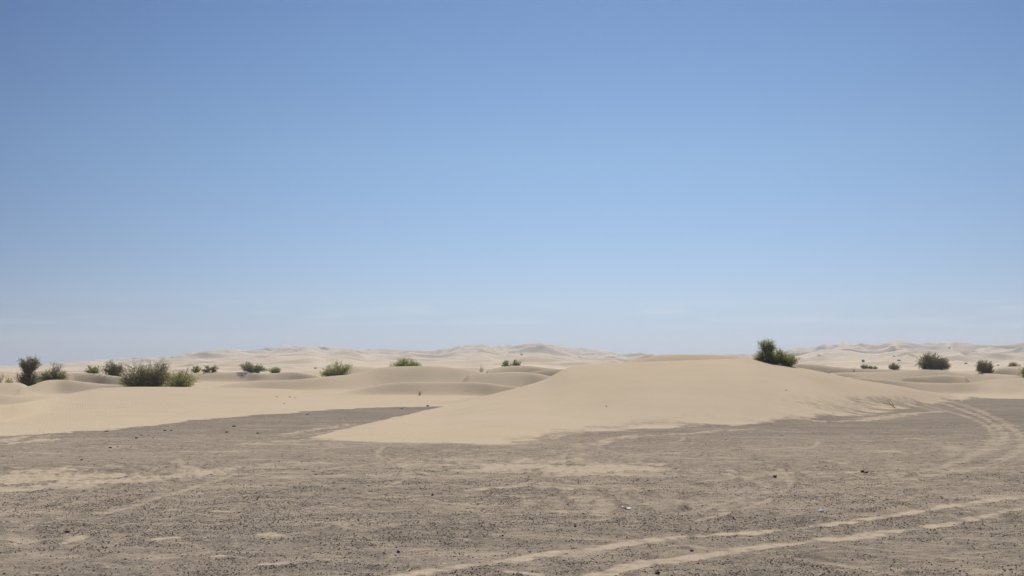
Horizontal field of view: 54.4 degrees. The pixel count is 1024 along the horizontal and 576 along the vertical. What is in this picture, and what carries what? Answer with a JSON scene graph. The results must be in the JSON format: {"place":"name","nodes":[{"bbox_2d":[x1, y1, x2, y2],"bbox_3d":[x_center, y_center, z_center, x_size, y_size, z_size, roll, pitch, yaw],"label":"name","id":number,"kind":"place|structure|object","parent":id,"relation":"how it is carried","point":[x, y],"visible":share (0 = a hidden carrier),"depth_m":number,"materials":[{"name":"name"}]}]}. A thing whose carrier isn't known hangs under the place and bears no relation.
{"place":"outdoors","nodes":[
{"label":"outdoors","id":0,"kind":"place"},
{"bbox_2d":[0,387,405,435],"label":"sand dune","id":1,"kind":"structure","parent":0,"point":[113,408],"depth_m":49.02,"materials":[{"name":"sand"}]},
{"bbox_2d":[116,357,174,386],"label":"shrub","id":2,"kind":"object","parent":1,"relation":"on","point":[138,378],"visible":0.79,"depth_m":69.48,"materials":[{"name":"green plant"}]},
{"bbox_2d":[157,366,199,386],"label":"shrub","id":3,"kind":"object","parent":1,"relation":"on","point":[180,379],"visible":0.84,"depth_m":68.89,"materials":[{"name":"green plant"}]},
{"bbox_2d":[0,397,1023,575],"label":"ground","id":4,"kind":"structure","parent":0,"point":[1003,419],"depth_m":15.55,"materials":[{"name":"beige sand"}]},
{"bbox_2d":[0,340,1023,372],"bbox_3d":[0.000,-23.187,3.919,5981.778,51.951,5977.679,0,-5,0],"label":"distant dunes","id":5,"kind":"structure","parent":0,"point":[295,358],"depth_m":693.46,"materials":[{"name":"beige sand"}]},
{"bbox_2d":[0,364,1023,406],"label":"sand dunes","id":6,"kind":"structure","parent":0,"point":[441,386],"depth_m":91.87,"materials":[{"name":"sand"}]},
{"bbox_2d":[5,377,13,382],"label":"shrub","id":7,"kind":"object","parent":6,"relation":"on","point":[8,381],"visible":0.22,"depth_m":91.57,"materials":[{"name":"green plant"}]},
{"bbox_2d":[14,355,43,385],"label":"tree","id":8,"kind":"object","parent":6,"relation":"on","point":[28,377],"visible":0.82,"depth_m":81.49,"materials":[{"name":"green plant"}]},
{"bbox_2d":[37,362,72,381],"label":"shrub","id":9,"kind":"object","parent":6,"relation":"on","point":[54,375],"visible":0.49,"depth_m":85.51,"materials":[{"name":"green plant"}]},
{"bbox_2d":[85,365,99,373],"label":"shrub","id":10,"kind":"object","parent":6,"relation":"on","point":[93,370],"visible":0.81,"depth_m":100.97,"materials":[{"name":"green plant"}]},
{"bbox_2d":[99,359,123,376],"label":"shrub","id":11,"kind":"object","parent":6,"relation":"on","point":[114,370],"visible":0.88,"depth_m":100.52,"materials":[{"name":"green plant"}]},
{"bbox_2d":[191,365,200,372],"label":"shrub","id":12,"kind":"object","parent":6,"relation":"on","point":[196,370],"visible":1,"depth_m":130.47,"materials":[{"name":"green plant"}]},
{"bbox_2d":[200,364,218,372],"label":"shrub","id":13,"kind":"object","parent":6,"relation":"on","point":[209,369],"visible":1,"depth_m":130.43,"materials":[{"name":"green plant"}]},
{"bbox_2d":[239,361,267,372],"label":"shrub","id":14,"kind":"object","parent":6,"relation":"on","point":[248,367],"visible":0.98,"depth_m":130.22,"materials":[{"name":"green plant"}]},
{"bbox_2d":[268,367,281,372],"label":"shrub","id":15,"kind":"object","parent":6,"relation":"on","point":[274,370],"visible":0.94,"depth_m":128.79,"materials":[{"name":"green plant"}]},
{"bbox_2d":[319,361,355,376],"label":"shrub","id":16,"kind":"object","parent":6,"relation":"on","point":[337,370],"visible":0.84,"depth_m":97.89,"materials":[{"name":"green plant"}]},
{"bbox_2d":[389,357,421,366],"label":"shrub","id":17,"kind":"object","parent":6,"relation":"on","point":[402,362],"visible":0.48,"depth_m":103.98,"materials":[{"name":"green plant"}]},
{"bbox_2d":[502,360,510,366],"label":"shrub","id":18,"kind":"object","parent":6,"relation":"on","point":[505,363],"visible":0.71,"depth_m":128.48,"materials":[{"name":"green plant"}]},
{"bbox_2d":[510,359,520,365],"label":"shrub","id":19,"kind":"object","parent":6,"relation":"on","point":[516,363],"visible":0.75,"depth_m":128.47,"materials":[{"name":"green plant"}]},
{"bbox_2d":[860,364,868,368],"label":"shrub","id":20,"kind":"object","parent":6,"relation":"on","point":[863,366],"visible":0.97,"depth_m":141.41,"materials":[{"name":"green plant"}]},
{"bbox_2d":[888,363,900,369],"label":"shrub","id":21,"kind":"object","parent":6,"relation":"on","point":[894,366],"visible":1,"depth_m":140.31,"materials":[{"name":"green plant"}]},
{"bbox_2d":[915,351,950,369],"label":"shrub","id":22,"kind":"object","parent":6,"relation":"on","point":[932,362],"visible":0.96,"depth_m":116.71,"materials":[{"name":"green plant"}]},
{"bbox_2d":[975,360,994,373],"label":"shrub","id":23,"kind":"object","parent":6,"relation":"on","point":[983,367],"visible":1,"depth_m":111.40,"materials":[{"name":"green plant"}]},
{"bbox_2d":[1007,362,1020,366],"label":"shrub","id":24,"kind":"object","parent":6,"relation":"on","point":[1012,364],"visible":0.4,"depth_m":149.30,"materials":[{"name":"green plant"}]},
{"bbox_2d":[0,0,1023,365],"label":"sky","id":25,"kind":"structure","parent":0,"point":[178,177],"materials":[{"name":"blue"}]},
{"bbox_2d":[313,355,958,444],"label":"sand dune","id":26,"kind":"structure","parent":0,"point":[666,391],"depth_m":41.45,"materials":[{"name":"sand"}]},
{"bbox_2d":[752,339,789,363],"bbox_3d":[14.951,3.646,57.906,2.542,1.666,1.714,0,-5,0],"label":"shrub","id":27,"kind":"object","parent":26,"relation":"on","point":[772,356],"visible":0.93,"depth_m":57.71,"materials":[{"name":"green plant"}]},
{"bbox_2d":[777,352,802,366],"bbox_3d":[16.034,4.118,57.851,1.656,0.990,1.371,0,-5,0],"label":"shrub","id":28,"kind":"object","parent":26,"relation":"on","point":[790,360],"visible":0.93,"depth_m":57.62,"materials":[{"name":"green plant"}]}
]}

